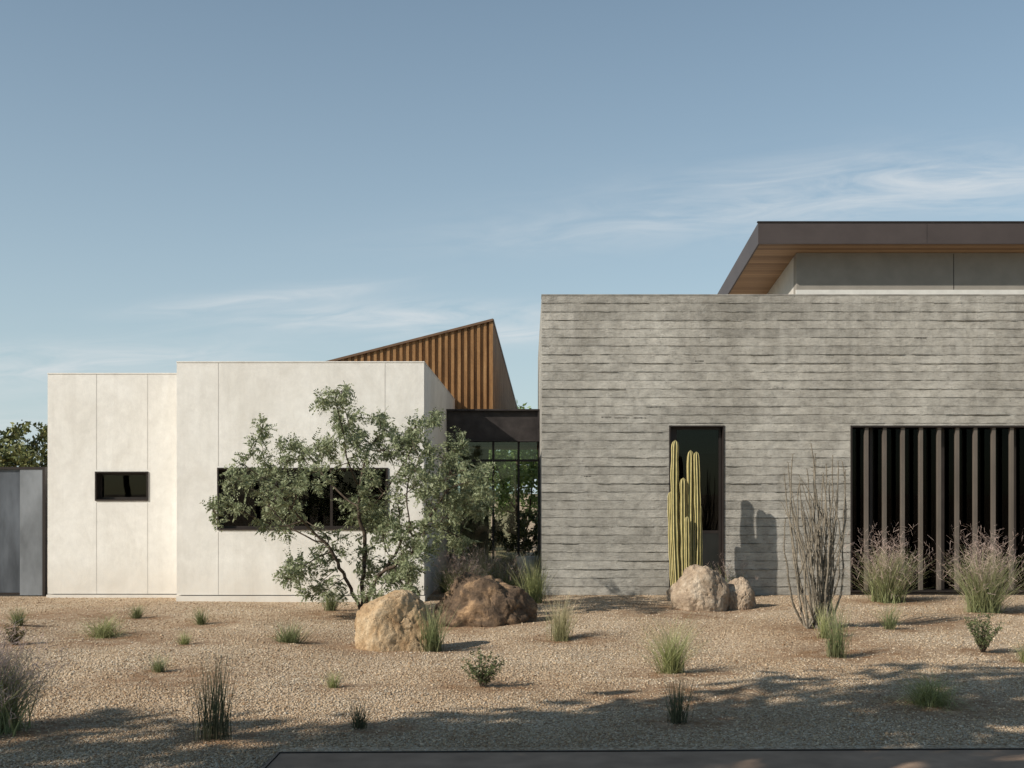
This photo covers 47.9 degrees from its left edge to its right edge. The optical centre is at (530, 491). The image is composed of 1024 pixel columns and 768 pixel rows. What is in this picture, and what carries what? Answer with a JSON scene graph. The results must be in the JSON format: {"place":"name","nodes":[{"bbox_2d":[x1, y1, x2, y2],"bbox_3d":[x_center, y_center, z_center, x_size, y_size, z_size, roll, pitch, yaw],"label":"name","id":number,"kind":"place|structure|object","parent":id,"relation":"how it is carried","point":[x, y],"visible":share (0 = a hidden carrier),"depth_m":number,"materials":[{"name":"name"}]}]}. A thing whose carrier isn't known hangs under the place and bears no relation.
{"place":"outdoors","nodes":[
{"label":"outdoors","id":0,"kind":"place"},
{"bbox_2d":[5,604,30,625],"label":"bunch grass","id":1,"kind":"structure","parent":0,"point":[16,617],"depth_m":14.22,"materials":[{"name":"green plant"}]},
{"bbox_2d":[0,618,95,736],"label":"pink muhly grass","id":2,"kind":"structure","parent":0,"point":[12,687],"depth_m":8.11,"materials":[{"name":"plant"}]},
{"bbox_2d":[142,652,177,672],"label":"bunch grass","id":3,"kind":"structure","parent":0,"point":[157,667],"depth_m":10.68,"materials":[{"name":"green plant"}]},
{"bbox_2d":[187,642,237,742],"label":"rush grass","id":4,"kind":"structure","parent":0,"point":[217,707],"depth_m":7.85,"materials":[{"name":"green plant"}]},
{"bbox_2d":[319,668,345,687],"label":"bunch grass","id":5,"kind":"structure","parent":0,"point":[331,683],"depth_m":9.96,"materials":[{"name":"green plant"}]},
{"bbox_2d":[320,585,350,610],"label":"feather grass","id":6,"kind":"object","parent":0,"point":[330,604],"depth_m":16.11,"materials":[{"name":"green plant"}]},
{"bbox_2d":[343,696,373,728],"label":"rush grass","id":7,"kind":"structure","parent":0,"point":[358,722],"depth_m":8.25,"materials":[{"name":"green plant"}]},
{"bbox_2d":[413,599,458,651],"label":"bunch grass","id":8,"kind":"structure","parent":0,"point":[433,642],"depth_m":12.28,"materials":[{"name":"green plant"}]},
{"bbox_2d":[432,560,456,592],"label":"feather grass","id":9,"kind":"object","parent":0,"point":[444,584],"depth_m":19.17,"materials":[{"name":"green plant"}]},
{"bbox_2d":[427,547,493,594],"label":"pink muhly grass","id":10,"kind":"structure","parent":0,"point":[453,577],"depth_m":18.05,"materials":[{"name":"plant"}]},
{"bbox_2d":[457,535,516,578],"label":"feather grass","id":11,"kind":"object","parent":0,"point":[485,570],"depth_m":18.73,"materials":[{"name":"plant"}]},
{"bbox_2d":[0,494,1023,767],"bbox_3d":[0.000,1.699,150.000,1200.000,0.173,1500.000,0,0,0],"label":"ground","id":12,"kind":"structure","parent":0,"point":[344,616],"depth_m":10.75,"materials":[{"name":"beige gravel"}]},
{"bbox_2d":[2,623,29,644],"bbox_3d":[-5.724,1.587,12.834,0.350,0.277,0.283,0,0,0],"label":"desert shrub","id":13,"kind":"object","parent":12,"relation":"on","point":[10,634],"visible":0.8,"depth_m":12.78,"materials":[{"name":"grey plant"}]},
{"bbox_2d":[0,467,46,596],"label":"steel gate","id":14,"kind":"structure","parent":12,"relation":"on","point":[23,530],"depth_m":18.57,"materials":[{"name":"grey metal"}]},
{"bbox_2d":[0,420,47,544],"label":"background tree","id":15,"kind":"object","parent":12,"relation":"on","point":[22,454],"visible":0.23,"depth_m":27.20,"materials":[{"name":"green plant"}]},
{"bbox_2d":[72,607,138,639],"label":"feather grass","id":16,"kind":"object","parent":12,"relation":"on","point":[99,633],"depth_m":13.59,"materials":[{"name":"green plant"}]},
{"bbox_2d":[126,603,149,618],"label":"bunch grass","id":17,"kind":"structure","parent":12,"relation":"on","point":[137,613],"depth_m":15.53,"materials":[{"name":"green plant"}]},
{"bbox_2d":[174,630,191,644],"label":"bunch grass","id":18,"kind":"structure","parent":12,"relation":"on","point":[186,639],"depth_m":12.47,"materials":[{"name":"green plant"}]},
{"bbox_2d":[182,605,212,624],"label":"bunch grass","id":19,"kind":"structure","parent":12,"relation":"on","point":[200,619],"depth_m":14.54,"materials":[{"name":"green plant"}]},
{"bbox_2d":[46,594,426,601],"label":"plinth","id":20,"kind":"structure","parent":12,"relation":"on","point":[258,598],"depth_m":17.69,"materials":[{"name":"white paint"}]},
{"bbox_2d":[48,374,176,593],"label":"front wall","id":21,"kind":"structure","parent":20,"relation":"on","point":[121,447],"depth_m":18.37,"materials":[{"name":"white paint"}]},
{"bbox_2d":[95,472,147,500],"bbox_3d":[-6.509,-0.086,18.460,0.845,0.465,0.220,0,0,0],"label":"window surround","id":22,"kind":"object","parent":21,"relation":"attached to","point":[97,486],"visible":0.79,"depth_m":18.35,"materials":[{"name":"brown metal"}]},
{"bbox_2d":[100,473,145,498],"bbox_3d":[-6.509,-0.086,18.525,0.801,0.421,0.050,0,0,0],"label":"window frame","id":23,"kind":"object","parent":22,"relation":"attached to","point":[101,474],"visible":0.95,"depth_m":18.50,"materials":[{"name":"brown metal"}]},
{"bbox_2d":[102,475,145,496],"bbox_3d":[-6.509,-0.086,18.525,0.731,0.351,0.010,0,0,0],"label":"window glass","id":24,"kind":"object","parent":23,"relation":"attached to","point":[123,485],"visible":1,"depth_m":18.52,"materials":[{"name":"black glass"}]},
{"bbox_2d":[96,374,147,593],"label":"control joints","id":25,"kind":"object","parent":21,"relation":"attached to","point":[96,469],"visible":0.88,"depth_m":18.37,"materials":[{"name":"paint"}]},
{"bbox_2d":[47,361,454,399],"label":"parapet caps","id":26,"kind":"object","parent":21,"relation":"on","point":[255,361],"visible":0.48,"depth_m":17.71,"materials":[{"name":"white paint"}]},
{"bbox_2d":[177,362,425,594],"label":"front wall","id":27,"kind":"structure","parent":20,"relation":"on","point":[221,406],"depth_m":17.72,"materials":[{"name":"white paint"}]},
{"bbox_2d":[217,468,387,529],"bbox_3d":[-3.497,0.112,17.810,2.622,0.957,0.220,0,0,0],"label":"wide window surround","id":28,"kind":"object","parent":27,"relation":"attached to","point":[219,485],"visible":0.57,"depth_m":17.70,"materials":[{"name":"black metal"}]},
{"bbox_2d":[221,469,385,527],"bbox_3d":[-3.497,0.112,17.875,2.578,0.913,0.050,0,0,0],"label":"wide window frame","id":29,"kind":"object","parent":28,"relation":"in","point":[289,470],"visible":0.57,"depth_m":17.85,"materials":[{"name":"black metal"}]},
{"bbox_2d":[224,472,384,525],"bbox_3d":[-3.497,0.112,17.875,2.508,0.843,0.010,0,0,0],"label":"wide window glass","id":30,"kind":"object","parent":29,"relation":"in","point":[316,509],"visible":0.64,"depth_m":17.87,"materials":[{"name":"black glass"}]},
{"bbox_2d":[330,472,332,525],"bbox_3d":[-3.077,0.112,17.875,0.040,0.843,0.050,0,0,0],"label":"wide window mullion","id":31,"kind":"object","parent":29,"relation":"attached to","point":[331,505],"visible":0.71,"depth_m":17.85},
{"bbox_2d":[262,619,317,643],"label":"bunch grass","id":32,"kind":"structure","parent":12,"relation":"on","point":[288,637],"depth_m":12.63,"materials":[{"name":"green plant"}]},
{"bbox_2d":[199,380,499,609],"bbox_3d":[-2.309,0.145,15.495,3.860,3.203,2.631,0,0,0],"label":"mesquite tree","id":33,"kind":"object","parent":12,"relation":"on","point":[400,567],"visible":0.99,"depth_m":15.13,"materials":[{"name":"green plant"}]},
{"bbox_2d":[354,589,439,651],"bbox_3d":[-1.454,1.511,12.592,0.920,0.892,0.764,0,0,-17],"label":"boulder","id":34,"kind":"object","parent":12,"relation":"on","point":[388,622],"visible":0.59,"depth_m":12.31,"materials":[{"name":"beige stone"}]},
{"bbox_2d":[426,365,457,597],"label":"side walls","id":35,"kind":"structure","parent":12,"relation":"on","point":[439,397],"depth_m":20.30,"materials":[{"name":"white paint"}]},
{"bbox_2d":[458,517,504,552],"bbox_3d":[-1.433,1.161,28.920,1.638,1.281,1.585,0,0,0],"label":"courtyard shrub","id":36,"kind":"object","parent":12,"relation":"on","point":[497,529],"visible":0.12,"depth_m":28.82,"materials":[{"name":"green plant"}]},
{"bbox_2d":[461,647,506,686],"bbox_3d":[-0.408,1.536,10.036,0.423,0.367,0.440,0,0,0],"label":"desert shrub","id":37,"kind":"object","parent":12,"relation":"on","point":[489,672],"visible":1,"depth_m":9.98,"materials":[{"name":"green plant"}]},
{"bbox_2d":[433,572,537,626],"bbox_3d":[-0.584,1.488,14.777,1.360,0.915,0.873,0,0,-6],"label":"boulder","id":38,"kind":"object","parent":12,"relation":"on","point":[484,601],"visible":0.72,"depth_m":14.53,"materials":[{"name":"brown stone"}]},
{"bbox_2d":[446,409,539,578],"bbox_3d":[-0.713,0.142,24.950,1.829,3.495,5.300,0,0,0],"label":"glass entry breezeway","id":39,"kind":"object","parent":12,"relation":"on","point":[487,430],"visible":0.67,"depth_m":22.52,"materials":[{"name":"metal"}]},
{"bbox_2d":[328,318,517,408],"bbox_3d":[-3.073,-2.581,26.950,5.520,2.342,4.109,0,0,0],"label":"corrugated metal roof monitor","id":40,"kind":"object","parent":39,"relation":"on","point":[466,364],"visible":0.35,"depth_m":24.99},
{"bbox_2d":[458,403,537,553],"bbox_3d":[-0.264,-0.329,31.007,3.576,4.258,3.369,0,0,0],"label":"courtyard tree","id":41,"kind":"object","parent":12,"relation":"on","point":[506,472],"visible":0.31,"depth_m":30.30,"materials":[{"name":"green plant"}]},
{"bbox_2d":[478,546,535,589],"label":"pink muhly grass","id":42,"kind":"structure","parent":12,"relation":"on","point":[509,579],"depth_m":18.73,"materials":[{"name":"plant"}]},
{"bbox_2d":[491,510,537,555],"bbox_3d":[-0.117,1.119,29.179,1.764,1.361,1.726,0,0,23],"label":"courtyard shrub","id":43,"kind":"object","parent":12,"relation":"on","point":[528,543],"visible":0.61,"depth_m":28.93,"materials":[{"name":"green plant"}]},
{"bbox_2d":[516,556,535,578],"bbox_3d":[-0.074,1.460,22.200,0.380,0.420,0.380,0,0,0],"label":"planter pot","id":44,"kind":"object","parent":12,"relation":"on","point":[528,559],"visible":0.5,"depth_m":22.06,"materials":[{"name":"ceramic"}]},
{"bbox_2d":[538,314,540,581],"bbox_3d":[6.844,-0.551,23.315,13.312,5.283,8.370,0,0,0],"label":"side and rear walls","id":45,"kind":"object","parent":12,"relation":"on","point":[539,377],"visible":0.04,"depth_m":20.71,"materials":[{"name":"concrete"}]},
{"bbox_2d":[613,610,716,673],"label":"bunch grass","id":46,"kind":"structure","parent":12,"relation":"on","point":[673,661],"depth_m":10.62,"materials":[{"name":"green plant"}]},
{"bbox_2d":[666,583,675,600],"bbox_3d":[2.308,1.615,17.918,0.365,0.423,0.381,0,0,41],"label":"boulder","id":47,"kind":"object","parent":12,"relation":"on","point":[668,593],"visible":0.17,"depth_m":17.84,"materials":[{"name":"stone"}]},
{"bbox_2d":[667,440,702,585],"bbox_3d":[2.421,0.461,17.928,0.546,2.528,0.254,0,0,0],"label":"fencepost cactus","id":48,"kind":"object","parent":12,"relation":"on","point":[689,555],"visible":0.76,"depth_m":17.92,"materials":[{"name":"green plant"}]},
{"bbox_2d":[670,564,729,611],"bbox_3d":[2.453,1.493,16.575,0.867,0.898,0.680,0,0,-29],"label":"boulder","id":49,"kind":"object","parent":12,"relation":"on","point":[700,588],"visible":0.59,"depth_m":16.35,"materials":[{"name":"stone"}]},
{"bbox_2d":[706,554,756,586],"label":"pink muhly grass","id":50,"kind":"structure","parent":12,"relation":"on","point":[726,576],"depth_m":18.72,"materials":[{"name":"plant"}]},
{"bbox_2d":[727,577,755,609],"bbox_3d":[3.049,1.560,16.819,0.494,0.643,0.603,0,0,21],"label":"boulder","id":51,"kind":"object","parent":12,"relation":"on","point":[741,594],"visible":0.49,"depth_m":16.59,"materials":[{"name":"stone"}]},
{"bbox_2d":[541,296,1023,594],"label":"front wall","id":52,"kind":"structure","parent":12,"relation":"on","point":[621,447],"depth_m":18.78,"materials":[{"name":"concrete"}]},
{"bbox_2d":[669,425,724,587],"bbox_3d":[2.717,0.282,18.924,0.902,2.717,0.312,0,0,0],"label":"narrow window reveal","id":53,"kind":"object","parent":52,"relation":"attached to","point":[722,495],"visible":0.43,"depth_m":18.77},
{"bbox_2d":[674,427,720,573],"bbox_3d":[2.752,0.278,18.950,0.772,2.664,0.060,0,0,0],"label":"narrow window frame","id":54,"kind":"object","parent":53,"relation":"in","point":[693,428],"visible":0.5,"depth_m":18.92,"materials":[{"name":"black metal"}]},
{"bbox_2d":[671,427,718,532],"bbox_3d":[2.693,0.278,18.950,0.808,2.664,0.060,0,0,0],"label":"narrow window mullion","id":55,"kind":"object","parent":54,"relation":"attached to","point":[703,531],"visible":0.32,"depth_m":18.93},
{"bbox_2d":[677,430,718,529],"bbox_3d":[2.752,-0.188,18.940,0.692,1.652,0.010,0,0,0],"label":"narrow window glass","id":56,"kind":"object","parent":54,"relation":"in","point":[704,444],"visible":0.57,"depth_m":18.93,"materials":[{"name":"black glass"}]},
{"bbox_2d":[679,533,718,575],"bbox_3d":[2.752,1.129,18.940,0.692,0.881,0.020,0,0,0],"label":"narrow window lower panel","id":57,"kind":"structure","parent":54,"relation":"in","point":[710,550],"depth_m":18.93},
{"bbox_2d":[541,294,1023,296],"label":"wall coping","id":58,"kind":"object","parent":52,"relation":"on","point":[782,295],"depth_m":18.77,"materials":[{"name":"concrete"}]},
{"bbox_2d":[542,303,1023,586],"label":"board mark ridges","id":59,"kind":"object","parent":52,"relation":"attached to","point":[767,406],"visible":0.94,"depth_m":18.77,"materials":[{"name":"concrete"}]},
{"bbox_2d":[850,425,1023,591],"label":"fin window reveal","id":60,"kind":"object","parent":52,"relation":"attached to","point":[931,426],"visible":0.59,"depth_m":18.77,"materials":[{"name":"black metal"}]},
{"bbox_2d":[864,427,1013,589],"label":"vertical fins","id":61,"kind":"object","parent":60,"relation":"attached to","point":[938,483],"visible":0.76,"depth_m":18.81,"materials":[{"name":"metal"}]},
{"bbox_2d":[781,443,846,628],"bbox_3d":[3.455,0.543,14.022,0.798,2.294,1.141,0,0,17],"label":"ocotillo plant","id":62,"kind":"object","parent":12,"relation":"on","point":[825,593],"visible":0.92,"depth_m":13.93,"materials":[{"name":"grey plant"}]},
{"bbox_2d":[882,662,973,711],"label":"feather grass","id":63,"kind":"object","parent":12,"relation":"on","point":[930,697],"depth_m":9.10,"materials":[{"name":"green plant"}]},
{"bbox_2d":[964,608,1004,651],"bbox_3d":[4.803,1.479,12.160,0.386,0.488,0.411,0,0,-25],"label":"desert shrub","id":64,"kind":"object","parent":12,"relation":"on","point":[982,642],"visible":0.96,"depth_m":12.15,"materials":[{"name":"green plant"}]},
{"bbox_2d":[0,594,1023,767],"bbox_3d":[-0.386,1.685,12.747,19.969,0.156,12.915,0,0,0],"label":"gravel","id":65,"kind":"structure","parent":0,"point":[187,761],"depth_m":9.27,"materials":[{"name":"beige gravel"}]},
{"bbox_2d":[0,0,1023,493],"label":"sky","id":66,"kind":"structure","parent":0,"point":[181,180],"materials":[{"name":"blue"}]},
{"bbox_2d":[507,551,562,602],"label":"feather grass","id":67,"kind":"object","parent":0,"point":[535,589],"depth_m":17.44,"materials":[{"name":"green plant"}]},
{"bbox_2d":[532,590,589,641],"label":"feather grass","id":68,"kind":"object","parent":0,"point":[558,632],"depth_m":13.16,"materials":[{"name":"plant"}]},
{"bbox_2d":[262,748,1023,767],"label":"driveway","id":69,"kind":"structure","parent":0,"point":[878,758],"depth_m":7.21,"materials":[{"name":"concrete"}]},
{"bbox_2d":[655,667,700,724],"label":"rush grass","id":70,"kind":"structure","parent":0,"point":[675,718],"depth_m":8.50,"materials":[{"name":"green plant"}]},
{"bbox_2d":[804,601,834,638],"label":"bunch grass","id":71,"kind":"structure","parent":0,"point":[822,628],"depth_m":13.12,"materials":[{"name":"green plant"}]},
{"bbox_2d":[820,598,858,658],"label":"bunch grass","id":72,"kind":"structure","parent":0,"point":[836,649],"depth_m":11.99,"materials":[{"name":"green plant"}]},
{"bbox_2d":[843,523,932,603],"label":"pink muhly grass","id":73,"kind":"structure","parent":0,"point":[888,586],"depth_m":17.63,"materials":[{"name":"plant"}]},
{"bbox_2d":[868,601,907,629],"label":"bunch grass","id":74,"kind":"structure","parent":0,"point":[890,624],"depth_m":13.92,"materials":[{"name":"green plant"}]},
{"bbox_2d":[850,592,1023,594],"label":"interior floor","id":75,"kind":"structure","parent":0,"point":[923,593],"depth_m":18.80,"materials":[{"name":"grey concrete"}]},
{"bbox_2d":[852,428,1023,588],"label":"fin window glass","id":76,"kind":"object","parent":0,"point":[965,479],"depth_m":19.08,"materials":[{"name":"black glass"}]},
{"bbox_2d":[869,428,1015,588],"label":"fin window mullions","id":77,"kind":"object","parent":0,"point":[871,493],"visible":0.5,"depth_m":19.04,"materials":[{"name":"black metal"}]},
{"bbox_2d":[911,523,1023,613],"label":"pink muhly grass","id":78,"kind":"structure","parent":0,"point":[983,592],"depth_m":16.14,"materials":[{"name":"plant"}]},
{"bbox_2d":[1010,640,1023,662],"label":"bunch grass","id":79,"kind":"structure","parent":0,"point":[1022,657],"depth_m":11.44,"materials":[{"name":"green plant"}]},
{"bbox_3d":[6.844,-2.835,23.140,12.612,0.150,8.020,0,0,0],"label":"roof deck","id":80,"kind":"object","parent":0,"visible":0},
{"bbox_2d":[767,258,792,293],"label":"side wall","id":81,"kind":"structure","parent":80,"relation":"on","point":[783,283],"depth_m":21.97,"materials":[{"name":"white paint"}]},
{"bbox_2d":[793,253,1023,293],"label":"front wall","id":82,"kind":"structure","parent":80,"relation":"on","point":[897,271],"depth_m":21.05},
{"bbox_2d":[730,244,1023,293],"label":"soffit boards","id":83,"kind":"object","parent":82,"relation":"attached to","point":[766,266],"visible":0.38,"depth_m":20.99,"materials":[{"name":"brown wood"}]},
{"bbox_3d":[9.044,-4.265,23.765,9.911,1.010,6.470,0,0,0],"label":"roof sheet","id":84,"kind":"object","parent":83,"relation":"on","visible":0},
{"bbox_2d":[718,224,758,293],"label":"fascia side","id":85,"kind":"structure","parent":84,"relation":"attached to","point":[743,259],"depth_m":22.12,"materials":[{"name":"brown metal"}]},
{"bbox_2d":[758,223,1023,243],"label":"fascia front","id":86,"kind":"structure","parent":84,"relation":"attached to","point":[890,233],"depth_m":20.50,"materials":[{"name":"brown metal"}]},
{"bbox_2d":[757,221,1023,222],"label":"roof drip edge","id":87,"kind":"object","parent":86,"relation":"attached to","point":[890,221],"visible":1,"depth_m":20.49,"materials":[{"name":"brown metal"}]},
{"bbox_2d":[796,290,1023,293],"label":"wall flashing","id":88,"kind":"object","parent":82,"relation":"attached to","point":[909,291],"depth_m":21.00,"materials":[{"name":"grey metal"}]},
{"bbox_2d":[953,254,953,289],"bbox_3d":[7.738,-3.628,21.053,0.012,1.436,0.013,0,0,0],"label":"wall joint","id":89,"kind":"object","parent":82,"relation":"attached to","point":[953,271],"depth_m":21.05,"materials":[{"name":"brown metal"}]}
]}

